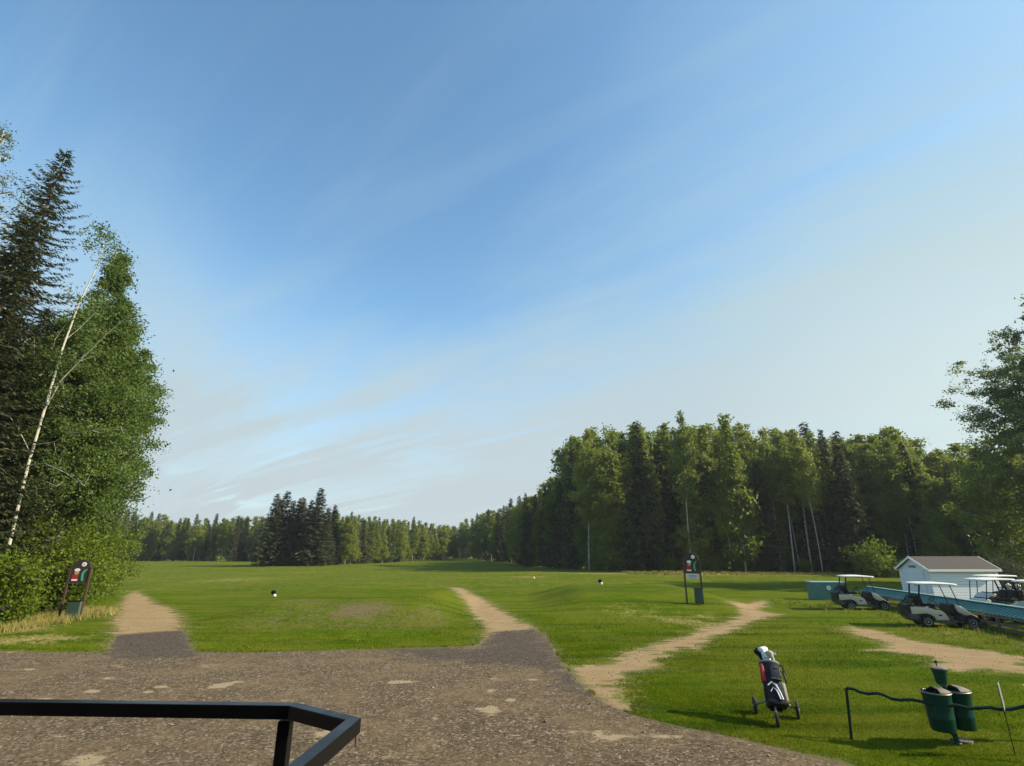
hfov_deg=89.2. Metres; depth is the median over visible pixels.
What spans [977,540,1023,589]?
shrub
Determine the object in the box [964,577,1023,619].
golf cart
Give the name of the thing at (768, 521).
spruce tree
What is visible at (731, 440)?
spruce tree
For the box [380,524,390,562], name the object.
aspen tree
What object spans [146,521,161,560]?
aspen tree
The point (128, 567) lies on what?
shrub
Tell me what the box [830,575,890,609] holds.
golf cart
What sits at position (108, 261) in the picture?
aspen tree
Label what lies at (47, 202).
spruce tree
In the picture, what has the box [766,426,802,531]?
aspen tree
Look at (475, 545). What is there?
spruce tree
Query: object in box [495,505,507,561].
spruce tree
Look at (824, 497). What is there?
aspen tree
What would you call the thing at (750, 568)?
shrub
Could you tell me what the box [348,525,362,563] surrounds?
spruce tree
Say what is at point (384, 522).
aspen tree
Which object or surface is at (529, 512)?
spruce tree
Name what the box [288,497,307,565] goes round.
spruce tree
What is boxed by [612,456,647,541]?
aspen tree
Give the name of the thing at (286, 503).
spruce tree
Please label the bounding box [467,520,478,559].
aspen tree
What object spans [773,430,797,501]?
aspen tree
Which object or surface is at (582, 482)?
aspen tree
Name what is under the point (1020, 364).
aspen tree
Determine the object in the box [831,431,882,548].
spruce tree
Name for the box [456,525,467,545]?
aspen tree
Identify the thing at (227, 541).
aspen tree
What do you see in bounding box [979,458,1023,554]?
aspen tree
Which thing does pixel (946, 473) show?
spruce tree
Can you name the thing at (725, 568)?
shrub
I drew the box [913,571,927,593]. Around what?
door
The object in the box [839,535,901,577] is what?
shrub
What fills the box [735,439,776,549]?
aspen tree
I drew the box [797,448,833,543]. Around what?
aspen tree
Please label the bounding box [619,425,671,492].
aspen tree
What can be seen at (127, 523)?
aspen tree
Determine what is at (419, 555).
aspen tree
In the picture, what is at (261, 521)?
aspen tree
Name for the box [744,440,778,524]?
aspen tree
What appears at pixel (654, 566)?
shrub
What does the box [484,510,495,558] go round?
aspen tree
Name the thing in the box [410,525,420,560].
aspen tree
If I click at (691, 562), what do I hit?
tee sign
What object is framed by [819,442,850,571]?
spruce tree
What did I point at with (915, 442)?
aspen tree
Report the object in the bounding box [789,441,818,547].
aspen tree
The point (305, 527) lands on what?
spruce tree
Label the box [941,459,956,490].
aspen tree
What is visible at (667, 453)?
aspen tree
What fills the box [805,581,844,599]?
storage box
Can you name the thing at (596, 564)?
shrub
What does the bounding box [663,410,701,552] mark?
aspen tree
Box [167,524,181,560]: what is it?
aspen tree
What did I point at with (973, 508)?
aspen tree
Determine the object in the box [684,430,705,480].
aspen tree
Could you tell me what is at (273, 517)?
spruce tree
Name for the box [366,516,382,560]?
aspen tree
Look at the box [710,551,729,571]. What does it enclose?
shrub
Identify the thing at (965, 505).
aspen tree
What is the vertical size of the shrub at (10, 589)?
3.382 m
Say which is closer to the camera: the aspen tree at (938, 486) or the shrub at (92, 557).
the shrub at (92, 557)
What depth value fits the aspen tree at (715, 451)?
82.41 m
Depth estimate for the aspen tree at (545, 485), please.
109.59 m
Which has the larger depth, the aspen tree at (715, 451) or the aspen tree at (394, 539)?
the aspen tree at (394, 539)
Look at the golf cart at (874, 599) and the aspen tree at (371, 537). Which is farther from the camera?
the aspen tree at (371, 537)
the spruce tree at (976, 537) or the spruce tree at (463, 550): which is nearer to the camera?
the spruce tree at (976, 537)
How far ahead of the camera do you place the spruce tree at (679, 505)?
77.92 m
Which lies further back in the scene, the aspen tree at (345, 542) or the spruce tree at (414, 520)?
the spruce tree at (414, 520)
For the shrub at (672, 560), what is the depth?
72.82 m
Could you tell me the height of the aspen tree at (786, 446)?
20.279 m
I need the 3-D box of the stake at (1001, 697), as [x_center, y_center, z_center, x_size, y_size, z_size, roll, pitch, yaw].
[7.309,4.992,7.664,0.160,1.010,0.021,17,-24,-41]
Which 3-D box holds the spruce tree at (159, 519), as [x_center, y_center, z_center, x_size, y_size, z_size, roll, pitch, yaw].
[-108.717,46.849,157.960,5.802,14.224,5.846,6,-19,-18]
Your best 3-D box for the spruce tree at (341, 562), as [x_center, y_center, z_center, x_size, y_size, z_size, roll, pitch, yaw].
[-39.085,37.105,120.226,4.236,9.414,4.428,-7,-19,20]
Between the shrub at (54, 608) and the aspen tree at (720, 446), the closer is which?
the shrub at (54, 608)
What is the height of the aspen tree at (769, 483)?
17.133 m
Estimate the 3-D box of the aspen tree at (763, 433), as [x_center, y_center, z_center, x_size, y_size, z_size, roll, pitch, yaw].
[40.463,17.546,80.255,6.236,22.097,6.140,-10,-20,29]
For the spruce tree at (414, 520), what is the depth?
171.90 m
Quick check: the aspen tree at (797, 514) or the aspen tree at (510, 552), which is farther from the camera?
the aspen tree at (510, 552)
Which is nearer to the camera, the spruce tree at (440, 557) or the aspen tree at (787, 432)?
the aspen tree at (787, 432)
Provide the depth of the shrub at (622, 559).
74.79 m
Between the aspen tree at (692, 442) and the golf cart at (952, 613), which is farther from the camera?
the aspen tree at (692, 442)
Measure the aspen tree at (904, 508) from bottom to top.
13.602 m
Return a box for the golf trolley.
[752,659,799,727]
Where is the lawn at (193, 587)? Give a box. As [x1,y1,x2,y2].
[0,555,1023,765]
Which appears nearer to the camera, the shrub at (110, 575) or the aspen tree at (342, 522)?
the shrub at (110, 575)
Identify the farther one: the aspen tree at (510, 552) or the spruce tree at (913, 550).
the aspen tree at (510, 552)
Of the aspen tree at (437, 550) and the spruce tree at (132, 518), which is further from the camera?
the aspen tree at (437, 550)
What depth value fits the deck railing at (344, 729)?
1.76 m
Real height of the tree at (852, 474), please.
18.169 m
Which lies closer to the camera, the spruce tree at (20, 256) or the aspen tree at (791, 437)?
the spruce tree at (20, 256)
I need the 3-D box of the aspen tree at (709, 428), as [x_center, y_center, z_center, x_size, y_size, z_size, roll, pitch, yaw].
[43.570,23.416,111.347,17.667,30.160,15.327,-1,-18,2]
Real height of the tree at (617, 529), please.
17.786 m
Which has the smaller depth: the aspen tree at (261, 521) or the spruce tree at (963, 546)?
the spruce tree at (963, 546)
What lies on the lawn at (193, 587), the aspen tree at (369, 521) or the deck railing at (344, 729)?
the aspen tree at (369, 521)
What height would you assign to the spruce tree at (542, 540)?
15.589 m
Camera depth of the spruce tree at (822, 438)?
80.95 m
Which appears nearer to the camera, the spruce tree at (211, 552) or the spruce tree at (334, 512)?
the spruce tree at (334, 512)
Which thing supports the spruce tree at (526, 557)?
on the lawn at (193, 587)
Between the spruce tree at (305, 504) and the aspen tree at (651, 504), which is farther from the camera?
the spruce tree at (305, 504)
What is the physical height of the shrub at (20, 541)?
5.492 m
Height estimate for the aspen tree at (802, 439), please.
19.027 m
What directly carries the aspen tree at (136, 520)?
on the lawn at (193, 587)
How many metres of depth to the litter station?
8.04 m
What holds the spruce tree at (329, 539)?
on the lawn at (193, 587)
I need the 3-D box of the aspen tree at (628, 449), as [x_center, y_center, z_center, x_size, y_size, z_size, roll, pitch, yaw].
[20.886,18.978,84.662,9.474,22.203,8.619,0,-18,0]
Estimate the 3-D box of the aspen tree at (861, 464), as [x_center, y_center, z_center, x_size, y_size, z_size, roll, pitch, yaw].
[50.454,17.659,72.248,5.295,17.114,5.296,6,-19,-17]
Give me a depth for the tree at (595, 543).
80.59 m
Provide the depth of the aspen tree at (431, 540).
157.82 m
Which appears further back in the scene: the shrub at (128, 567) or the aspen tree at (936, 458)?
the aspen tree at (936, 458)
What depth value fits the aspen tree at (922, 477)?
68.18 m
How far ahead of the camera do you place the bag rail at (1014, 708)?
8.18 m
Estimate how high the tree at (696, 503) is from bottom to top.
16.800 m
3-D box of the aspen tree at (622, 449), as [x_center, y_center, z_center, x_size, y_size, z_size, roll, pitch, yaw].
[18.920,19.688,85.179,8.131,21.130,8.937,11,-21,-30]
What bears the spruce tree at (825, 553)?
on the lawn at (193, 587)
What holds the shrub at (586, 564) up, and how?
on the lawn at (193, 587)
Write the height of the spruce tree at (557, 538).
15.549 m
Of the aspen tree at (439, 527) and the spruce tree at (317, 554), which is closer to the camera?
the spruce tree at (317, 554)
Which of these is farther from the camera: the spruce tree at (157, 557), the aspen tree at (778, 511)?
the spruce tree at (157, 557)
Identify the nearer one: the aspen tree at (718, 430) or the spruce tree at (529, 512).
the aspen tree at (718, 430)
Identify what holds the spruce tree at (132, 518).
on the lawn at (193, 587)
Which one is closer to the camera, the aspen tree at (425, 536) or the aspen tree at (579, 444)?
the aspen tree at (579, 444)
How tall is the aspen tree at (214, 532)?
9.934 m
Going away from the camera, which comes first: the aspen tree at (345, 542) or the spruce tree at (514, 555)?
the aspen tree at (345, 542)
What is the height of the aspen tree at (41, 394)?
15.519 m
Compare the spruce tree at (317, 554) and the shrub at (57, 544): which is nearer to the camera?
the shrub at (57, 544)
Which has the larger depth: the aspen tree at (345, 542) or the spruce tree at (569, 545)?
the aspen tree at (345, 542)
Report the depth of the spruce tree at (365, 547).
126.34 m
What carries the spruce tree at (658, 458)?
on the lawn at (193, 587)
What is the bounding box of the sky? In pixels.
[0,0,1023,535]
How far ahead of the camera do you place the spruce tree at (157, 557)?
147.61 m
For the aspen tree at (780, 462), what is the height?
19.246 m
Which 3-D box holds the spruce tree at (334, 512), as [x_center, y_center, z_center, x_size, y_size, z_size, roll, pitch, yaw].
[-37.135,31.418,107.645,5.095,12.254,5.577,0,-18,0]
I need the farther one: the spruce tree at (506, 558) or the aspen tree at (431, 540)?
the aspen tree at (431, 540)
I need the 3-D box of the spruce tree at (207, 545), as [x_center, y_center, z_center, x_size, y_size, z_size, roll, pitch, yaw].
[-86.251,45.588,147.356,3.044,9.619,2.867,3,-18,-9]
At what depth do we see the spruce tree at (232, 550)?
142.11 m
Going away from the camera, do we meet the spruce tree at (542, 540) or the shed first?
the shed
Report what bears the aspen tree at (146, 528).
on the lawn at (193, 587)
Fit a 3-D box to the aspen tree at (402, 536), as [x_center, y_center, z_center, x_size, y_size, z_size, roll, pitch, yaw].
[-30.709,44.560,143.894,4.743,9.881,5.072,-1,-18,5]
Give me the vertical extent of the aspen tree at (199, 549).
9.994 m
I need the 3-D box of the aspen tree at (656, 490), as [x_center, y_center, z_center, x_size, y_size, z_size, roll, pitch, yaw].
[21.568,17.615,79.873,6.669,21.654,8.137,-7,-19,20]
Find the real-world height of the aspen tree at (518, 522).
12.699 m
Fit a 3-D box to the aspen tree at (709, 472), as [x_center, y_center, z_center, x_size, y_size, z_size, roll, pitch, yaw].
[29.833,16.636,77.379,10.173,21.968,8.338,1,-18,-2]
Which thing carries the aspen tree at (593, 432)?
on the lawn at (193, 587)
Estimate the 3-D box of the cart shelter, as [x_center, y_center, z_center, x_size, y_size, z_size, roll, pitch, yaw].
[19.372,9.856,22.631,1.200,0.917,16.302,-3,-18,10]
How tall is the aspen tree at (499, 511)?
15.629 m
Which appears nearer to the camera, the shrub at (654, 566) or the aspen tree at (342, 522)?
the shrub at (654, 566)
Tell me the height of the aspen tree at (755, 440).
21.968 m
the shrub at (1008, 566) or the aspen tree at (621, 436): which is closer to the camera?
the shrub at (1008, 566)
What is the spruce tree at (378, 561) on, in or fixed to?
on the lawn at (193, 587)
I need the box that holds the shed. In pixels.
[894,556,1001,599]
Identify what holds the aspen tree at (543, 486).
on the lawn at (193, 587)
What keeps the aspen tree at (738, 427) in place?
on the lawn at (193, 587)
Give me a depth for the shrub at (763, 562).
69.18 m
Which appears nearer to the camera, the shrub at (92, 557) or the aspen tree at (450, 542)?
the shrub at (92, 557)
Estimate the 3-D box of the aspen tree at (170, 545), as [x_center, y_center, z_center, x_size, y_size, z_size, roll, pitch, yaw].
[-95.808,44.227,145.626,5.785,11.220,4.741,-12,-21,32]
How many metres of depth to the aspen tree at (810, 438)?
82.85 m
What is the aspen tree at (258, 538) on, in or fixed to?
on the lawn at (193, 587)
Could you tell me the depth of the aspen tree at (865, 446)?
79.04 m
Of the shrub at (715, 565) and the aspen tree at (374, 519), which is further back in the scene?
the aspen tree at (374, 519)
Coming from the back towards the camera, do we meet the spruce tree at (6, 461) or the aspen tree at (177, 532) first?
the aspen tree at (177, 532)
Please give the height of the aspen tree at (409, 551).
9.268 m
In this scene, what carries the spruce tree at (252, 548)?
on the lawn at (193, 587)
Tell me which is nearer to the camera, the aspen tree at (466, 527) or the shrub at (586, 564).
the shrub at (586, 564)
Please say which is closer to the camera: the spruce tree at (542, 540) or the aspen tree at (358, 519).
the spruce tree at (542, 540)
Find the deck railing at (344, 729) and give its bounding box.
[0,699,360,765]
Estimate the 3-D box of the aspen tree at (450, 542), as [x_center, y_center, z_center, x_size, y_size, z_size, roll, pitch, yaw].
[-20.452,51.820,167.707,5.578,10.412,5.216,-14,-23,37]
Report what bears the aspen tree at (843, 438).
on the lawn at (193, 587)
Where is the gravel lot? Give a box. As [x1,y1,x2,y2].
[0,629,850,765]
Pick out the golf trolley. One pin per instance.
(774, 709)
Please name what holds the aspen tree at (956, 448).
on the lawn at (193, 587)
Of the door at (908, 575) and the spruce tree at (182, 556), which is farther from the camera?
the spruce tree at (182, 556)
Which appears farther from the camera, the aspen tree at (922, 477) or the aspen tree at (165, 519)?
the aspen tree at (165, 519)
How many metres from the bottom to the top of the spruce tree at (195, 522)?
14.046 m
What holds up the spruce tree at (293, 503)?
on the lawn at (193, 587)
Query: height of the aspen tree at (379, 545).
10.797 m
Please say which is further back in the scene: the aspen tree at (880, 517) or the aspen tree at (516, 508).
the aspen tree at (516, 508)
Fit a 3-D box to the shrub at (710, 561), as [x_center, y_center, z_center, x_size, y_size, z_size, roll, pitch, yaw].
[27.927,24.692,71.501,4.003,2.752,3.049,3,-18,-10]
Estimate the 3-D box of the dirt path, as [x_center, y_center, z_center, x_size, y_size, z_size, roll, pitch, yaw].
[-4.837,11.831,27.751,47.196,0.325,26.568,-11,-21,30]
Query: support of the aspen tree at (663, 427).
on the lawn at (193, 587)
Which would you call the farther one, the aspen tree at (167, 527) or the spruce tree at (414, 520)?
the spruce tree at (414, 520)
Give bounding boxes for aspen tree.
[0,120,67,318]
[0,299,154,532]
[1,214,137,554]
[5,251,173,558]
[50,354,174,553]
[111,515,122,556]
[117,516,132,553]
[120,515,139,560]
[128,517,148,560]
[133,516,153,560]
[143,519,156,559]
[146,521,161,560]
[154,514,170,536]
[158,520,178,560]
[159,521,174,558]
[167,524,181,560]
[174,517,186,556]
[176,518,194,560]
[180,526,196,558]
[188,520,206,558]
[195,525,208,558]
[202,518,211,530]
[209,526,224,546]
[212,518,230,559]
[215,519,231,559]
[223,527,232,560]
[225,517,239,536]
[239,518,252,543]
[243,526,254,556]
[252,516,259,535]
[252,516,265,538]
[255,526,264,558]
[327,512,345,539]
[336,516,344,546]
[339,515,356,564]
[340,519,362,564]
[352,516,363,561]
[357,515,360,533]
[358,517,369,536]
[359,523,372,556]
[365,521,378,560]
[366,516,373,530]
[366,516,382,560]
[371,520,383,560]
[379,519,392,538]
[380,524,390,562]
[388,521,399,561]
[389,519,399,540]
[396,519,409,549]
[396,525,407,561]
[403,528,412,560]
[408,522,419,557]
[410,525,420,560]
[416,524,427,559]
[417,520,428,558]
[418,530,431,560]
[425,523,436,558]
[430,529,442,558]
[432,524,441,538]
[438,524,452,559]
[444,527,455,557]
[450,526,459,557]
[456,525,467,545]
[457,518,469,558]
[465,520,474,558]
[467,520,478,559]
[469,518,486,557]
[474,510,490,534]
[475,515,487,558]
[483,515,496,560]
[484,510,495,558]
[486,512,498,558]
[491,508,504,526]
[502,506,517,559]
[505,510,513,561]
[508,505,530,558]
[513,496,535,540]
[515,505,529,561]
[524,489,543,566]
[525,494,536,515]
[530,479,552,509]
[536,476,554,505]
[542,443,577,555]
[548,435,581,493]
[562,439,590,564]
[564,426,598,465]
[564,429,604,569]
[569,485,592,566]
[571,442,608,568]
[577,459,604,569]
[580,423,628,569]
[584,442,629,559]
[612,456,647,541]
[616,431,624,448]
[616,440,632,497]
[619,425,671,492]
[623,422,664,467]
[624,434,634,498]
[631,450,662,554]
[632,429,670,553]
[653,429,668,464]
[656,421,671,475]
[656,434,675,556]
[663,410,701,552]
[663,424,711,479]
[682,425,730,558]
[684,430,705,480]
[689,424,715,468]
[698,423,714,453]
[704,413,776,571]
[707,425,736,460]
[707,432,738,569]
[709,430,746,561]
[716,421,758,454]
[732,428,759,479]
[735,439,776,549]
[740,470,753,490]
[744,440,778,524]
[746,437,799,559]
[751,437,784,527]
[753,426,788,567]
[760,448,780,561]
[761,431,802,571]
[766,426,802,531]
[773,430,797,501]
[777,489,801,560]
[779,438,810,570]
[783,431,824,570]
[785,429,814,571]
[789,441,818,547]
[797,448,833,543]
[801,438,828,571]
[803,429,820,458]
[807,437,847,526]
[809,449,837,568]
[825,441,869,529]
[826,436,849,451]
[839,440,866,524]
[843,434,881,463]
[851,438,891,529]
[853,449,892,539]
[856,434,898,557]
[857,445,914,558]
[863,433,881,446]
[865,425,934,532]
[873,437,920,555]
[874,426,915,546]
[890,468,916,553]
[906,459,938,511]
[908,437,942,480]
[908,445,936,475]
[920,448,959,483]
[920,476,974,554]
[931,325,1023,519]
[937,433,1023,579]
[941,442,971,476]
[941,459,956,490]
[947,456,988,530]
[952,458,994,553]
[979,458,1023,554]
[983,294,1023,454]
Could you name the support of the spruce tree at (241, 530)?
on the lawn at (193, 587)
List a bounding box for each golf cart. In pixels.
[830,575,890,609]
[898,581,980,628]
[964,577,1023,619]
[971,574,1023,597]
[1011,579,1023,622]
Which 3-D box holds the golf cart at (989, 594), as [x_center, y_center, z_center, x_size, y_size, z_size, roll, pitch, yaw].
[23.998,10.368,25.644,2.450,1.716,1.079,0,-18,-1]
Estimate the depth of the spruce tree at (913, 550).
67.93 m
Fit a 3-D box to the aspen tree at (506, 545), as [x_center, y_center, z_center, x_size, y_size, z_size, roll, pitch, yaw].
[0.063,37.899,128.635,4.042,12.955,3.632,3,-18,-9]
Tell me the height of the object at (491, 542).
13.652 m
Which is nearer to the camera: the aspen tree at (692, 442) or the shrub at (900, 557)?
the shrub at (900, 557)
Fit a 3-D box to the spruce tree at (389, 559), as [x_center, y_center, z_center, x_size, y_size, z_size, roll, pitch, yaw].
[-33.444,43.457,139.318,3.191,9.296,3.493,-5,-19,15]
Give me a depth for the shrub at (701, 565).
71.19 m
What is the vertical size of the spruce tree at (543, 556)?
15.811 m
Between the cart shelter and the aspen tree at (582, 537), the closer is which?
the cart shelter
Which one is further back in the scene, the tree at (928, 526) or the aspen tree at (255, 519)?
the aspen tree at (255, 519)
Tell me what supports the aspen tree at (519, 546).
on the lawn at (193, 587)
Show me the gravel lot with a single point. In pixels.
(233, 741)
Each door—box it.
[903,571,916,591]
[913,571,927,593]
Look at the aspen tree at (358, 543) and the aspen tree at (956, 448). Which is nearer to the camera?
the aspen tree at (956, 448)
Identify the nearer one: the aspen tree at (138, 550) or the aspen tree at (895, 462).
the aspen tree at (895, 462)
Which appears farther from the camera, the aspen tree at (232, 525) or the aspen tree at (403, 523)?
the aspen tree at (403, 523)
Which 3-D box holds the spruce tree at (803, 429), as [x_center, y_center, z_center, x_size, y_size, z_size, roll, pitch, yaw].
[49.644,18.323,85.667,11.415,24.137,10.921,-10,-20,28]
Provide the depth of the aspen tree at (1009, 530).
48.52 m
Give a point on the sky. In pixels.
(393, 255)
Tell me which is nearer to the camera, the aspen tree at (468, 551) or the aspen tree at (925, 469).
the aspen tree at (925, 469)
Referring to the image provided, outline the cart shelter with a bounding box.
[857,586,1023,634]
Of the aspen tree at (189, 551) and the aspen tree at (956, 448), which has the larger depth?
the aspen tree at (189, 551)
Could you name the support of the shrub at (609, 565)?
on the lawn at (193, 587)
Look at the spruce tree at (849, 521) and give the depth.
67.72 m
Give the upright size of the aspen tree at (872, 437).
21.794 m
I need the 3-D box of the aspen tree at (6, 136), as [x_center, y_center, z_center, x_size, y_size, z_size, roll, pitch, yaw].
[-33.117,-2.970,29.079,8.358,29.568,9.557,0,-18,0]
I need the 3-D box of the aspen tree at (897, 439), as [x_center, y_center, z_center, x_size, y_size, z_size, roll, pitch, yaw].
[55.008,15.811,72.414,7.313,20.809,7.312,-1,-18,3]
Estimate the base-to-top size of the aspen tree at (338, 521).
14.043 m
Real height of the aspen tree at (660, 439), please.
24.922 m
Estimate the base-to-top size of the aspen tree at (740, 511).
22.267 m
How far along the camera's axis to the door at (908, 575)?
32.92 m
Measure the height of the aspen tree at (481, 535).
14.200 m
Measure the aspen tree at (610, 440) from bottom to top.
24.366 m
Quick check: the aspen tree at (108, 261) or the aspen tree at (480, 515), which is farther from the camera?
the aspen tree at (480, 515)
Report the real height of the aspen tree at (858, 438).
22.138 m
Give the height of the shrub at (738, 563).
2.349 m
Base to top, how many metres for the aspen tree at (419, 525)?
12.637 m
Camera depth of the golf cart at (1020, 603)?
21.77 m
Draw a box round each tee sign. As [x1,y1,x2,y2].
[58,559,92,617]
[682,553,703,603]
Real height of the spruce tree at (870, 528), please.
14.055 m
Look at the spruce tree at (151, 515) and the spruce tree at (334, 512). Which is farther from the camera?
the spruce tree at (151, 515)
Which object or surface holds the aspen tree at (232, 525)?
on the lawn at (193, 587)
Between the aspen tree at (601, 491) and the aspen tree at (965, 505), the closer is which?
the aspen tree at (965, 505)
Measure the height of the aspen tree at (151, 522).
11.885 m
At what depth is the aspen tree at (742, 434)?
81.75 m
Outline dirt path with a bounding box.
[113,588,1023,711]
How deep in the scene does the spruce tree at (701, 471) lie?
76.99 m
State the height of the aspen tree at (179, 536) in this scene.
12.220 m
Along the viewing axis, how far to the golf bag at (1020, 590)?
22.72 m
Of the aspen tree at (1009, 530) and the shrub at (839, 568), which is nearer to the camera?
the aspen tree at (1009, 530)
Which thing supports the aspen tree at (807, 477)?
on the lawn at (193, 587)
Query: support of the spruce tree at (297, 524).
on the lawn at (193, 587)
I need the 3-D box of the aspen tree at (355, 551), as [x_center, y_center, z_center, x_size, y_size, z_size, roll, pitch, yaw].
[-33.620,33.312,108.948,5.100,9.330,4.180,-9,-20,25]
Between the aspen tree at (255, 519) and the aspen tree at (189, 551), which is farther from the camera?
the aspen tree at (255, 519)
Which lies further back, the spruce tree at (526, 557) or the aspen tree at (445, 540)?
the aspen tree at (445, 540)
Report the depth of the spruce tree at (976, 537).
62.95 m
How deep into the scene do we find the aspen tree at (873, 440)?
78.44 m
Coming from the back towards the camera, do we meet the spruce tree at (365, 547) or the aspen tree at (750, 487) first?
the spruce tree at (365, 547)
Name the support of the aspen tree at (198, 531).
on the lawn at (193, 587)
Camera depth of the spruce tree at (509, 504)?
147.39 m
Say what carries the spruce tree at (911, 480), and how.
on the lawn at (193, 587)
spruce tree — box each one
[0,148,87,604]
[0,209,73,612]
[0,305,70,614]
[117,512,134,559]
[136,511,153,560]
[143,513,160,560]
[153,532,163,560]
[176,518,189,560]
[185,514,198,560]
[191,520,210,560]
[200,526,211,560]
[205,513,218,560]
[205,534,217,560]
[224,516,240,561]
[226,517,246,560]
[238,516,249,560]
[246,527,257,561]
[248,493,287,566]
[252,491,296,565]
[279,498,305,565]
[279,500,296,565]
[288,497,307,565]
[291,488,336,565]
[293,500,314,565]
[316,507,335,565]
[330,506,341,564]
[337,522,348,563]
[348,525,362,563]
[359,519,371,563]
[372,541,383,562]
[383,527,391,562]
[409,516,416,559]
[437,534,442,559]
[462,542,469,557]
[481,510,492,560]
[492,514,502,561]
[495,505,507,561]
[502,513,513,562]
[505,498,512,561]
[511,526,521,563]
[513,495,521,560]
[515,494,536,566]
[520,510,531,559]
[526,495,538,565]
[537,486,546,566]
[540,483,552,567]
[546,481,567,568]
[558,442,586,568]
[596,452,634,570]
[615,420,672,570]
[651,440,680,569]
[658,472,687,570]
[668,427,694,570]
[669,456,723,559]
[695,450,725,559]
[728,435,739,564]
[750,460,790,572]
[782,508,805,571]
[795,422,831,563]
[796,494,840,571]
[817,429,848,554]
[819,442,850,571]
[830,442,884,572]
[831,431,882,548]
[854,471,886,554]
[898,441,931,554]
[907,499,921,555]
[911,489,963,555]
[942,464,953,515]
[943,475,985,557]
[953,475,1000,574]
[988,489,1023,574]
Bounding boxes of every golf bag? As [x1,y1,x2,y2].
[754,646,788,710]
[1015,584,1023,598]
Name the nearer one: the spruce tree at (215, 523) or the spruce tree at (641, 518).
the spruce tree at (641, 518)
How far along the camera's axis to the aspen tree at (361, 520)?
154.81 m
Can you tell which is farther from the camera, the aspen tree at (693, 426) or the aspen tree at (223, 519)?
the aspen tree at (223, 519)
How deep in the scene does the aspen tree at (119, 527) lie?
149.18 m
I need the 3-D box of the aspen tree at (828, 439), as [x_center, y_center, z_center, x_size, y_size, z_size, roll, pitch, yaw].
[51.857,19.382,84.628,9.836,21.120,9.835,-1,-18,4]
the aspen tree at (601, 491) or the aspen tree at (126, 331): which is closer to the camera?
the aspen tree at (126, 331)
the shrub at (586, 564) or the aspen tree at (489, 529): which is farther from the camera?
the aspen tree at (489, 529)
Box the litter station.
[919,660,976,745]
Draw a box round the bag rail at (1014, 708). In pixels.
[845,686,1023,739]
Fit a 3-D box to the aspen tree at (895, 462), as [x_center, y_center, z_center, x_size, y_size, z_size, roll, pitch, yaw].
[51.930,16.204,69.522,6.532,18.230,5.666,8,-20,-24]
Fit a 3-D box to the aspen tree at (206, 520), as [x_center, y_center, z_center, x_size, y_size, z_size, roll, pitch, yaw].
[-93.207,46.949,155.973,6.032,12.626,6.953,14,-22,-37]
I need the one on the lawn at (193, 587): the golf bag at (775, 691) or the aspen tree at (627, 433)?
the aspen tree at (627, 433)
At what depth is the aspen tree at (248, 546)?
143.20 m
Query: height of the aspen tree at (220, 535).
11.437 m
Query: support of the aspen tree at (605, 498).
on the lawn at (193, 587)
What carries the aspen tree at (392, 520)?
on the lawn at (193, 587)
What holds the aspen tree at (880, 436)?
on the lawn at (193, 587)
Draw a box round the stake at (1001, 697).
[997,682,1015,754]
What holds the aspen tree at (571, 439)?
on the lawn at (193, 587)
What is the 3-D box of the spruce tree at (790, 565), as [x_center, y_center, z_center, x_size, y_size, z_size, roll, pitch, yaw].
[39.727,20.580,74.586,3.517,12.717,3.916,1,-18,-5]
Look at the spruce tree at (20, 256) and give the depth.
23.40 m
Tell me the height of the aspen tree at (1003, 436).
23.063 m
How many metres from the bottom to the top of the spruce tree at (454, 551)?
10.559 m
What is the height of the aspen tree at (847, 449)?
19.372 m
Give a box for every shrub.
[0,498,58,576]
[0,540,71,625]
[2,504,118,612]
[17,509,132,614]
[34,510,146,605]
[41,596,68,614]
[89,539,148,596]
[582,559,596,569]
[587,553,605,569]
[599,556,617,570]
[609,547,636,570]
[646,557,660,570]
[659,550,682,570]
[698,553,710,571]
[702,554,721,571]
[704,552,726,571]
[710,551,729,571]
[714,556,730,571]
[726,557,754,571]
[735,557,758,571]
[755,553,773,572]
[796,558,814,572]
[834,562,856,573]
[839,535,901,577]
[891,555,905,574]
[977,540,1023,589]
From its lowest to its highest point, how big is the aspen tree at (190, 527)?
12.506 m
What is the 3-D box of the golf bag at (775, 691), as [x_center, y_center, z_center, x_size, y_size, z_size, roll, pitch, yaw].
[4.724,5.301,9.408,0.486,1.035,0.394,2,-47,11]
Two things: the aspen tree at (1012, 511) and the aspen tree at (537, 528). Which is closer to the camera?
the aspen tree at (1012, 511)
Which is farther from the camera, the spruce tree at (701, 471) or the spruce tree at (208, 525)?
the spruce tree at (208, 525)
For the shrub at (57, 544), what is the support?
on the lawn at (193, 587)
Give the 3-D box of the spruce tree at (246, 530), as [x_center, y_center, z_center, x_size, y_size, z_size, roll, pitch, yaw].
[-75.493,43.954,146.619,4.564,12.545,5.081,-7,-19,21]
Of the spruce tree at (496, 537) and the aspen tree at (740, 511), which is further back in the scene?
the spruce tree at (496, 537)
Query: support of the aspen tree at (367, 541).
on the lawn at (193, 587)
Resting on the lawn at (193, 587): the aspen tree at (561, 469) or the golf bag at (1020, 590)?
the aspen tree at (561, 469)
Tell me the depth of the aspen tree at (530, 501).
120.67 m
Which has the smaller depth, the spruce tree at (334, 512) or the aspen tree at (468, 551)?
the spruce tree at (334, 512)

